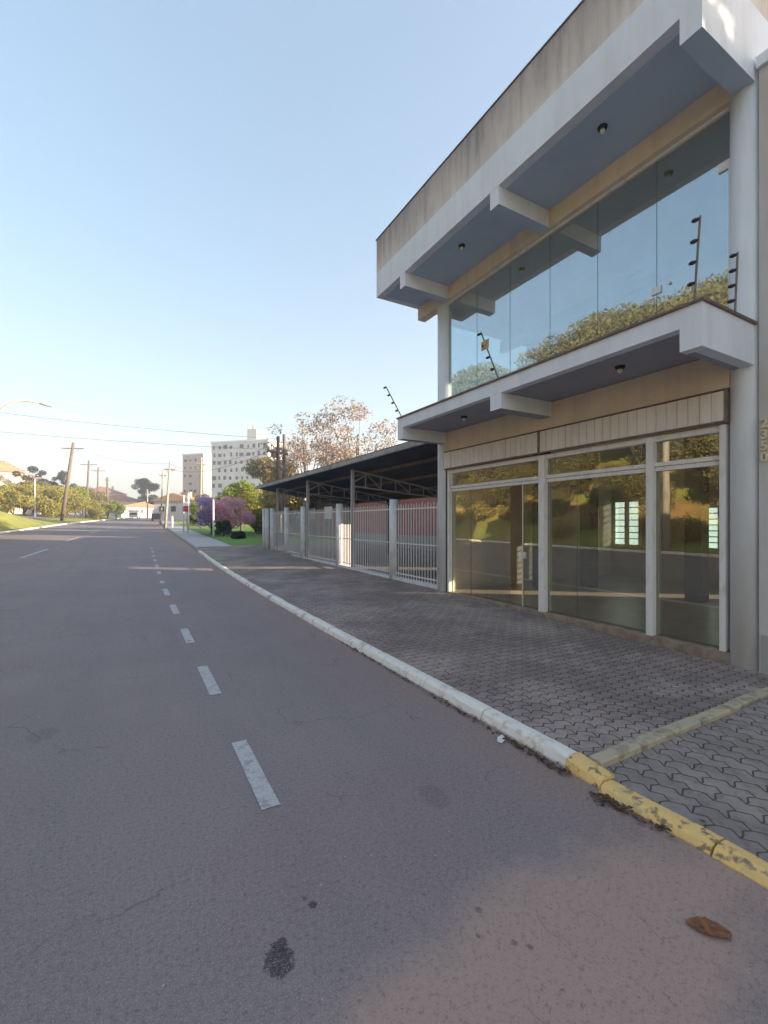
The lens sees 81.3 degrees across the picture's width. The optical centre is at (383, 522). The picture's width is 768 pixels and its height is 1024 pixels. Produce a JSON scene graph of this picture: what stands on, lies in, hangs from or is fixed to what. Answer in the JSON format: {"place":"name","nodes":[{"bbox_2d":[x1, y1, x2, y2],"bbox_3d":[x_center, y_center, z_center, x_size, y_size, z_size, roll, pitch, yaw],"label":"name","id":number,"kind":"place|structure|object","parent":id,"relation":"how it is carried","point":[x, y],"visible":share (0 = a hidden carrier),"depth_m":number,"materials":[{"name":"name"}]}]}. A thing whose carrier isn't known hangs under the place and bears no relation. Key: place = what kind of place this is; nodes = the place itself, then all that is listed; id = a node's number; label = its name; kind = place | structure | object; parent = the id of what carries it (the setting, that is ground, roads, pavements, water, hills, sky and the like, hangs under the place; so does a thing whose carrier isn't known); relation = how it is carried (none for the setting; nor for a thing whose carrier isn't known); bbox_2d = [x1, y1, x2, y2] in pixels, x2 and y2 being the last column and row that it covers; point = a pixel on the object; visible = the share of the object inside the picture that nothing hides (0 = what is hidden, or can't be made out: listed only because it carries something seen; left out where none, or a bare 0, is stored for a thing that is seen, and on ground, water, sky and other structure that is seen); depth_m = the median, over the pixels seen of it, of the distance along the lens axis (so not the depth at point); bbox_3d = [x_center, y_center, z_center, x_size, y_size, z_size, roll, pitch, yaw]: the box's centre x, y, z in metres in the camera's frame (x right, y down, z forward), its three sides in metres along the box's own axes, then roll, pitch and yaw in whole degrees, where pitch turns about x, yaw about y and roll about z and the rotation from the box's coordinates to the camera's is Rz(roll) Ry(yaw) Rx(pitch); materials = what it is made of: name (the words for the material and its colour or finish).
{"place":"outdoors","nodes":[
{"label":"outdoors","id":0,"kind":"place"},
{"bbox_2d":[17,514,89,518],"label":"side road","id":1,"kind":"structure","parent":0,"point":[38,516],"depth_m":81.45,"materials":[{"name":"grey asphalt"}]},
{"bbox_2d":[162,520,231,546],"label":"path","id":2,"kind":"structure","parent":0,"point":[196,539],"depth_m":34.39,"materials":[{"name":"concrete"}]},
{"bbox_2d":[186,526,350,545],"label":"lawn","id":3,"kind":"structure","parent":0,"point":[252,537],"depth_m":33.45,"materials":[{"name":"green plant"}]},
{"bbox_2d":[195,494,227,534],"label":"blossom tree","id":4,"kind":"object","parent":3,"relation":"on","point":[204,503],"visible":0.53,"depth_m":37.76,"materials":[{"name":"purple plant"}]},
{"bbox_2d":[212,499,213,536],"bbox_3d":[-13.339,-0.325,34.952,0.166,3.150,0.166,0,0,38],"label":"lawn post","id":5,"kind":"object","parent":3,"relation":"on","point":[212,517],"visible":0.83,"depth_m":34.90,"materials":[{"name":"white concrete"}]},
{"bbox_2d":[214,520,232,535],"bbox_3d":[-13.057,0.466,36.292,1.462,1.525,1.446,0,0,-29],"label":"clipped bush","id":6,"kind":"object","parent":3,"relation":"on","point":[224,528],"visible":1,"depth_m":36.00,"materials":[{"name":"green plant"}]},
{"bbox_2d":[208,496,255,534],"bbox_3d":[-13.320,-0.469,38.572,3.773,3.800,3.608,0,0,-42],"label":"blossom tree","id":7,"kind":"object","parent":3,"relation":"on","point":[222,510],"visible":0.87,"depth_m":38.10,"materials":[{"name":"purple plant"}]},
{"bbox_2d":[231,531,245,538],"bbox_3d":[-10.729,0.936,32.985,1.109,0.750,1.106,0,0,-29],"label":"clipped bush","id":8,"kind":"object","parent":3,"relation":"on","point":[239,535],"visible":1,"depth_m":32.72,"materials":[{"name":"green plant"}]},
{"bbox_2d":[216,480,262,530],"bbox_3d":[-14.871,-1.675,46.737,4.177,5.707,4.849,0,0,26],"label":"garden tree","id":9,"kind":"object","parent":3,"relation":"on","point":[232,490],"visible":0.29,"depth_m":45.97,"materials":[{"name":"green plant"}]},
{"bbox_2d":[230,491,266,532],"bbox_3d":[-12.412,-0.867,42.280,5.791,4.324,4.436,0,0,3],"label":"garden tree","id":10,"kind":"object","parent":3,"relation":"on","point":[256,511],"visible":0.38,"depth_m":41.23,"materials":[{"name":"green plant"}]},
{"bbox_2d":[243,456,281,518],"bbox_3d":[-14.513,-3.933,60.437,8.356,9.946,8.968,0,0,-40],"label":"garden tree","id":11,"kind":"object","parent":3,"relation":"on","point":[259,469],"visible":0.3,"depth_m":57.71,"materials":[{"name":"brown plant"}]},
{"bbox_2d":[257,460,312,535],"bbox_3d":[-7.192,-1.954,37.181,6.660,7.030,5.401,0,0,44],"label":"bare tree","id":12,"kind":"object","parent":3,"relation":"on","point":[269,501],"visible":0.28,"depth_m":36.46,"materials":[{"name":"brown plant"}]},
{"bbox_2d":[280,434,289,543],"bbox_3d":[-6.034,-1.847,27.016,0.288,7.000,0.928,0,0,32],"label":"utility pole","id":13,"kind":"object","parent":3,"relation":"on","point":[284,447],"visible":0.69,"depth_m":26.92,"materials":[{"name":"brown wood"}]},
{"bbox_2d":[261,409,342,505],"bbox_3d":[-6.075,-3.617,34.079,6.393,10.218,6.052,0,0,30],"label":"bare tree","id":14,"kind":"object","parent":3,"relation":"on","point":[303,447],"visible":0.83,"depth_m":33.80,"materials":[{"name":"brown plant"}]},
{"bbox_2d":[295,499,350,540],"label":"storage shed","id":15,"kind":"structure","parent":3,"relation":"on","point":[313,507],"depth_m":33.79,"materials":[{"name":"metal"}]},
{"bbox_2d":[298,437,355,465],"bbox_3d":[-4.065,-2.996,38.979,5.475,8.769,4.395,0,0,30],"label":"bare tree","id":16,"kind":"object","parent":3,"relation":"on","point":[321,452],"visible":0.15,"depth_m":38.39,"materials":[{"name":"brown plant"}]},
{"bbox_2d":[311,395,397,464],"bbox_3d":[-2.261,-3.963,34.754,6.850,10.948,6.484,0,0,-4],"label":"bare tree","id":17,"kind":"object","parent":3,"relation":"on","point":[344,454],"visible":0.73,"depth_m":33.64,"materials":[{"name":"brown plant"}]},
{"bbox_2d":[0,0,581,513],"label":"sky","id":18,"kind":"structure","parent":0,"point":[197,197],"materials":[{"name":"blue"}]},
{"bbox_2d":[256,543,436,583],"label":"yard floor","id":19,"kind":"structure","parent":0,"point":[372,556],"depth_m":18.02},
{"bbox_2d":[267,436,287,545],"bbox_3d":[-5.900,-1.551,24.910,0.288,6.550,1.500,0,0,32],"label":"utility pole","id":20,"kind":"object","parent":19,"relation":"on","point":[277,468],"visible":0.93,"depth_m":24.82,"materials":[{"name":"brown wood"}]},
{"bbox_2d":[6,432,270,449],"bbox_3d":[-22.645,-4.975,16.857,37.163,2.068,0.016,0,0,-26],"label":"overhead wire","id":21,"kind":"object","parent":20,"relation":"attached to","point":[126,441],"visible":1,"depth_m":21.70,"materials":[{"name":"grey"}]},
{"bbox_2d":[6,413,272,438],"bbox_3d":[-22.646,-6.123,16.857,37.163,2.971,0.016,0,0,-26],"label":"overhead wire","id":22,"kind":"object","parent":20,"relation":"hanging from","point":[135,427],"visible":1,"depth_m":21.74,"materials":[{"name":"grey"}]},
{"bbox_2d":[254,441,437,566],"bbox_3d":[-0.917,-0.200,17.675,4.650,3.400,15.540,0,0,-29],"label":"carport","id":23,"kind":"object","parent":19,"relation":"on","point":[405,470],"visible":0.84,"depth_m":15.38,"materials":[{"name":"metal"}]},
{"bbox_2d":[0,518,767,1023],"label":"road","id":24,"kind":"structure","parent":0,"point":[406,852],"depth_m":2.21,"materials":[{"name":"grey asphalt"}]},
{"bbox_2d":[0,518,121,532],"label":"median kerb","id":25,"kind":"structure","parent":24,"relation":"on","point":[51,525],"depth_m":52.78,"materials":[{"name":"grey concrete"}]},
{"bbox_2d":[20,527,109,557],"bbox_3d":[-18.058,1.029,24.847,0.992,1.118,69.026,0,0,-28],"label":"lane marking","id":26,"kind":"object","parent":24,"relation":"on","point":[47,549],"visible":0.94,"depth_m":21.71,"materials":[{"name":"white paint"}]},
{"bbox_2d":[129,510,139,518],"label":"white van","id":27,"kind":"object","parent":24,"relation":"on","point":[134,513],"visible":1,"depth_m":120.05,"materials":[{"name":"grey paint"}]},
{"bbox_2d":[151,513,159,520],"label":"parked car","id":28,"kind":"object","parent":24,"relation":"on","point":[155,515],"visible":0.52,"depth_m":85.56,"materials":[{"name":"grey paint"}]},
{"bbox_2d":[162,523,201,551],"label":"kerb","id":29,"kind":"structure","parent":24,"relation":"on","point":[190,544],"depth_m":30.28,"materials":[{"name":"grey concrete"}]},
{"bbox_2d":[150,548,279,809],"bbox_3d":[-6.822,1.487,13.660,0.197,0.219,25.502,0,0,-29],"label":"parking lane marking","id":30,"kind":"object","parent":24,"relation":"on","point":[264,793],"visible":0.98,"depth_m":3.00,"materials":[{"name":"paint"}]},
{"bbox_2d":[198,550,577,767],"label":"kerb","id":31,"kind":"structure","parent":24,"relation":"on","point":[551,749],"depth_m":4.11,"materials":[{"name":"white concrete"}]},
{"bbox_2d":[342,642,571,774],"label":"leaf litter","id":32,"kind":"object","parent":24,"relation":"on","point":[551,764],"visible":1,"depth_m":3.19,"materials":[{"name":"brown plant"}]},
{"bbox_2d":[497,735,505,742],"bbox_3d":[0.860,1.584,3.287,0.054,0.016,0.101,0,0,39],"label":"paper scrap","id":33,"kind":"object","parent":24,"relation":"on","point":[500,739],"visible":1,"depth_m":3.28,"materials":[{"name":"white paper"}]},
{"bbox_2d":[565,752,614,788],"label":"curb","id":34,"kind":"structure","parent":24,"relation":"on","point":[586,769],"depth_m":2.80,"materials":[{"name":"yellow concrete"}]},
{"bbox_2d":[586,791,675,836],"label":"leaf litter","id":35,"kind":"object","parent":24,"relation":"on","point":[622,807],"visible":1,"depth_m":2.49,"materials":[{"name":"brown plant"}]},
{"bbox_2d":[599,780,767,888],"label":"curb","id":36,"kind":"structure","parent":24,"relation":"on","point":[743,862],"depth_m":2.25,"materials":[{"name":"yellow concrete"}]},
{"bbox_2d":[685,916,731,936],"bbox_3d":[1.272,1.586,1.755,0.150,0.013,0.086,0,0,23],"label":"fallen leaf","id":37,"kind":"object","parent":24,"relation":"on","point":[706,923],"visible":1,"depth_m":1.76,"materials":[{"name":"brown plant"}]},
{"bbox_2d":[0,511,767,755],"bbox_3d":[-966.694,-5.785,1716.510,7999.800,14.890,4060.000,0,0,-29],"label":"ground","id":38,"kind":"structure","parent":0,"point":[9,521],"depth_m":54.49,"materials":[{"name":"green plant"}]},
{"bbox_2d":[0,460,26,513],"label":"house","id":39,"kind":"structure","parent":38,"relation":"on","point":[7,468],"depth_m":95.29,"materials":[{"name":"beige paint"}]},
{"bbox_2d":[0,486,31,514],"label":"hedge tree","id":40,"kind":"object","parent":38,"relation":"on","point":[15,506],"visible":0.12,"depth_m":78.77,"materials":[{"name":"green plant"}]},
{"bbox_2d":[0,485,33,512],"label":"hedge tree","id":41,"kind":"object","parent":38,"relation":"on","point":[6,505],"visible":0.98,"depth_m":71.67,"materials":[{"name":"green plant"}]},
{"bbox_2d":[2,483,33,514],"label":"hedge tree","id":42,"kind":"object","parent":38,"relation":"on","point":[19,487],"visible":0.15,"depth_m":80.50,"materials":[{"name":"green plant"}]},
{"bbox_2d":[0,400,53,411],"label":"street lamp","id":43,"kind":"object","parent":38,"relation":"on","point":[17,401],"visible":1,"depth_m":26.20,"materials":[{"name":"white metal"}]},
{"bbox_2d":[11,466,48,513],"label":"tall tree","id":44,"kind":"object","parent":38,"relation":"on","point":[32,469],"visible":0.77,"depth_m":92.66,"materials":[{"name":"green plant"}]},
{"bbox_2d":[23,470,43,513],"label":"house","id":45,"kind":"structure","parent":38,"relation":"on","point":[28,511],"depth_m":101.90,"materials":[{"name":"orange"}]},
{"bbox_2d":[16,480,51,514],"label":"hedge tree","id":46,"kind":"object","parent":38,"relation":"on","point":[30,482],"visible":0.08,"depth_m":85.50,"materials":[{"name":"green plant"}]},
{"bbox_2d":[34,477,40,517],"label":"white post","id":47,"kind":"object","parent":38,"relation":"on","point":[35,498],"visible":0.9,"depth_m":70.11,"materials":[{"name":"metal"}]},
{"bbox_2d":[23,483,71,516],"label":"hedge tree","id":48,"kind":"object","parent":38,"relation":"on","point":[51,506],"visible":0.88,"depth_m":79.15,"materials":[{"name":"green plant"}]},
{"bbox_2d":[33,485,67,516],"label":"hedge tree","id":49,"kind":"object","parent":38,"relation":"on","point":[46,487],"visible":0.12,"depth_m":83.44,"materials":[{"name":"green plant"}]},
{"bbox_2d":[44,470,69,486],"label":"tall tree","id":50,"kind":"object","parent":38,"relation":"on","point":[61,476],"visible":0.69,"depth_m":99.36,"materials":[{"name":"green plant"}]},
{"bbox_2d":[43,489,93,517],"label":"hedge tree","id":51,"kind":"object","parent":38,"relation":"on","point":[72,505],"visible":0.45,"depth_m":85.10,"materials":[{"name":"green plant"}]},
{"bbox_2d":[60,442,83,520],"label":"utility pole","id":52,"kind":"object","parent":38,"relation":"on","point":[64,503],"visible":0.95,"depth_m":69.48,"materials":[{"name":"brown wood"}]},
{"bbox_2d":[67,486,90,517],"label":"hedge tree","id":53,"kind":"object","parent":38,"relation":"on","point":[85,494],"visible":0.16,"depth_m":89.28,"materials":[{"name":"green plant"}]},
{"bbox_2d":[72,486,95,516],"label":"hedge tree","id":54,"kind":"object","parent":38,"relation":"on","point":[90,494],"visible":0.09,"depth_m":101.25,"materials":[{"name":"green plant"}]},
{"bbox_2d":[80,460,97,517],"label":"utility pole","id":55,"kind":"object","parent":38,"relation":"on","point":[87,489],"visible":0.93,"depth_m":98.38,"materials":[{"name":"brown wood"}]},
{"bbox_2d":[86,506,104,518],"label":"hedge tree","id":56,"kind":"object","parent":38,"relation":"on","point":[96,514],"visible":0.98,"depth_m":90.57,"materials":[{"name":"green plant"}]},
{"bbox_2d":[91,467,99,494],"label":"utility pole","id":57,"kind":"object","parent":38,"relation":"on","point":[98,472],"visible":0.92,"depth_m":117.92,"materials":[{"name":"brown wood"}]},
{"bbox_2d":[88,491,109,506],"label":"hedge tree","id":58,"kind":"object","parent":38,"relation":"on","point":[101,496],"visible":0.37,"depth_m":107.86,"materials":[{"name":"green plant"}]},
{"bbox_2d":[89,500,116,517],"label":"hedge tree","id":59,"kind":"object","parent":38,"relation":"on","point":[97,503],"visible":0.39,"depth_m":102.97,"materials":[{"name":"green plant"}]},
{"bbox_2d":[83,486,124,513],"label":"house","id":60,"kind":"structure","parent":38,"relation":"on","point":[112,491],"depth_m":174.35,"materials":[{"name":"beige"}]},
{"bbox_2d":[106,477,108,515],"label":"utility pole","id":61,"kind":"object","parent":38,"relation":"on","point":[107,489],"visible":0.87,"depth_m":140.21,"materials":[{"name":"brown wood"}]},
{"bbox_2d":[107,500,126,518],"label":"hedge tree","id":62,"kind":"object","parent":38,"relation":"on","point":[115,504],"visible":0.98,"depth_m":104.47,"materials":[{"name":"green plant"}]},
{"bbox_2d":[104,494,139,515],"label":"house","id":63,"kind":"structure","parent":38,"relation":"on","point":[124,498],"depth_m":160.31,"materials":[{"name":"beige"}]},
{"bbox_2d":[110,501,153,517],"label":"house","id":64,"kind":"structure","parent":38,"relation":"on","point":[141,507],"depth_m":144.44,"materials":[{"name":"grey paint"}]},
{"bbox_2d":[131,478,160,500],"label":"umbrella pine","id":65,"kind":"object","parent":38,"relation":"on","point":[143,484],"visible":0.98,"depth_m":161.72,"materials":[{"name":"green plant"}]},
{"bbox_2d":[145,489,148,519],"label":"utility pole","id":66,"kind":"object","parent":38,"relation":"on","point":[147,493],"visible":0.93,"depth_m":105.98,"materials":[{"name":"concrete"}]},
{"bbox_2d":[137,494,157,504],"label":"dark tree","id":67,"kind":"object","parent":38,"relation":"on","point":[143,497],"visible":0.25,"depth_m":154.89,"materials":[{"name":"green plant"}]},
{"bbox_2d":[159,469,165,523],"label":"utility pole","id":68,"kind":"object","parent":38,"relation":"on","point":[162,474],"visible":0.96,"depth_m":66.30,"materials":[{"name":"concrete"}]},
{"bbox_2d":[164,462,174,528],"bbox_3d":[-25.138,-3.047,52.409,1.237,8.216,0.312,0,0,-29],"label":"utility pole","id":69,"kind":"object","parent":38,"relation":"on","point":[167,500],"visible":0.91,"depth_m":52.21,"materials":[{"name":"concrete"}]},
{"bbox_2d":[150,492,194,520],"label":"house","id":70,"kind":"structure","parent":38,"relation":"on","point":[175,506],"depth_m":92.45,"materials":[{"name":"grey paint"}]},
{"bbox_2d":[171,506,175,511],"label":"window","id":71,"kind":"structure","parent":70,"relation":"in","point":[173,508],"depth_m":92.42,"materials":[{"name":"grey glass"}]},
{"bbox_2d":[187,493,188,532],"bbox_3d":[-18.551,-0.880,42.346,0.203,3.850,0.203,0,0,-7],"label":"lawn post","id":72,"kind":"object","parent":38,"relation":"on","point":[188,514],"visible":0.83,"depth_m":42.27,"materials":[{"name":"white metal"}]},
{"bbox_2d":[183,502,187,511],"bbox_3d":[-18.557,-1.520,41.878,0.440,0.950,0.050,0,0,-29],"label":"red sign","id":73,"kind":"object","parent":72,"relation":"attached to","point":[185,506],"visible":1,"depth_m":41.85,"materials":[{"name":"red metal"}]},
{"bbox_2d":[186,514,197,524],"bbox_3d":[-26.031,-0.353,61.055,1.907,1.697,1.953,0,0,-29],"label":"clipped bush","id":74,"kind":"object","parent":38,"relation":"on","point":[191,519],"visible":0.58,"depth_m":60.63,"materials":[{"name":"green plant"}]},
{"bbox_2d":[189,501,198,526],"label":"street tree","id":75,"kind":"object","parent":38,"relation":"on","point":[193,509],"visible":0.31,"depth_m":56.86,"materials":[{"name":"green plant"}]},
{"bbox_2d":[182,453,210,496],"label":"apartment tower","id":76,"kind":"structure","parent":38,"relation":"on","point":[191,479],"depth_m":170.35,"materials":[{"name":"paint"}]},
{"bbox_2d":[197,457,205,513],"bbox_3d":[-22.869,-3.670,55.982,1.020,9.104,0.360,0,0,-29],"label":"utility pole","id":77,"kind":"object","parent":38,"relation":"on","point":[201,467],"visible":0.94,"depth_m":55.88,"materials":[{"name":"wood"}]},
{"bbox_2d":[194,493,219,500],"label":"garden tree","id":78,"kind":"object","parent":38,"relation":"on","point":[197,496],"visible":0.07,"depth_m":84.37,"materials":[{"name":"green plant"}]},
{"bbox_2d":[211,425,282,513],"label":"apartment block","id":79,"kind":"structure","parent":38,"relation":"on","point":[223,477],"depth_m":146.24,"materials":[{"name":"paint"}]},
{"bbox_2d":[262,499,437,588],"bbox_3d":[-2.478,0.432,16.524,0.227,2.337,15.203,0,0,-29],"label":"bar fence","id":80,"kind":"object","parent":38,"relation":"on","point":[268,528],"visible":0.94,"depth_m":13.78,"materials":[{"name":"white metal"}]},
{"bbox_2d":[355,497,437,550],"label":"red warehouse","id":81,"kind":"structure","parent":38,"relation":"on","point":[405,502],"depth_m":24.31,"materials":[{"name":"paint"}]},
{"bbox_2d":[376,0,767,670],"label":"shop building","id":82,"kind":"structure","parent":38,"relation":"on","point":[598,464],"depth_m":6.71,"materials":[{"name":"white paint"}]},
{"bbox_2d":[383,386,400,415],"bbox_3d":[0.182,-2.470,9.148,0.445,0.710,0.044,0,0,29],"label":"fence rod","id":83,"kind":"object","parent":82,"relation":"on","point":[389,394],"visible":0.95,"depth_m":9.15,"materials":[{"name":"metal"}]},
{"bbox_2d":[477,332,497,377],"bbox_3d":[1.559,-2.510,6.720,0.349,0.787,0.094,0,0,30],"label":"fence rod","id":84,"kind":"object","parent":82,"relation":"on","point":[484,344],"visible":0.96,"depth_m":6.72,"materials":[{"name":"metal"}]},
{"bbox_2d":[613,499,642,547],"bbox_3d":[6.662,0.005,12.234,0.083,1.310,0.840,0,0,-29],"label":"rear window","id":85,"kind":"structure","parent":82,"relation":"in","point":[627,513],"depth_m":12.19,"materials":[{"name":"white glass"}]},
{"bbox_2d":[687,215,700,299],"bbox_3d":[3.005,-2.540,4.334,0.118,0.841,0.043,0,0,24],"label":"fence rod","id":86,"kind":"object","parent":82,"relation":"on","point":[694,241],"visible":0.98,"depth_m":4.32,"materials":[{"name":"metal"}]},
{"bbox_2d":[709,504,718,551],"bbox_3d":[7.761,0.115,10.282,0.083,1.090,0.860,0,0,-29],"label":"rear window","id":87,"kind":"structure","parent":82,"relation":"in","point":[713,509],"depth_m":10.42,"materials":[{"name":"white glass"}]},
{"bbox_2d":[727,252,738,310],"bbox_3d":[3.587,-2.450,4.599,0.098,0.662,0.076,0,0,-29],"label":"fence rod","id":88,"kind":"object","parent":82,"relation":"on","point":[736,255],"visible":1,"depth_m":4.58,"materials":[{"name":"metal"}]},
{"bbox_2d":[587,686,767,767],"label":"kerb divider","id":89,"kind":"object","parent":38,"relation":"on","point":[607,757],"visible":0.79,"depth_m":3.31,"materials":[{"name":"grey concrete"}]},
{"bbox_2d":[756,48,767,674],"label":"neighbour building","id":90,"kind":"structure","parent":38,"relation":"on","point":[762,63],"depth_m":4.71,"materials":[{"name":"paint"}]},
{"bbox_2d":[760,418,767,461],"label":"house number","id":91,"kind":"object","parent":90,"relation":"attached to","point":[763,442],"visible":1,"depth_m":4.67,"materials":[{"name":"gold metal"}]},
{"bbox_2d":[199,545,767,755],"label":"sidewalk","id":92,"kind":"structure","parent":0,"point":[608,690],"depth_m":5.20,"materials":[{"name":"grey concrete"}]},
{"bbox_2d":[569,716,577,720],"bbox_3d":[1.490,1.533,3.516,0.066,0.007,0.110,0,0,21],"label":"mortar splash","id":93,"kind":"object","parent":92,"relation":"on","point":[574,718],"visible":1,"depth_m":3.50,"materials":[{"name":"grey concrete"}]},
{"bbox_2d":[605,697,767,861],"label":"apron","id":94,"kind":"object","parent":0,"point":[714,775],"visible":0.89,"depth_m":2.78,"materials":[{"name":"grey concrete"}]}
]}

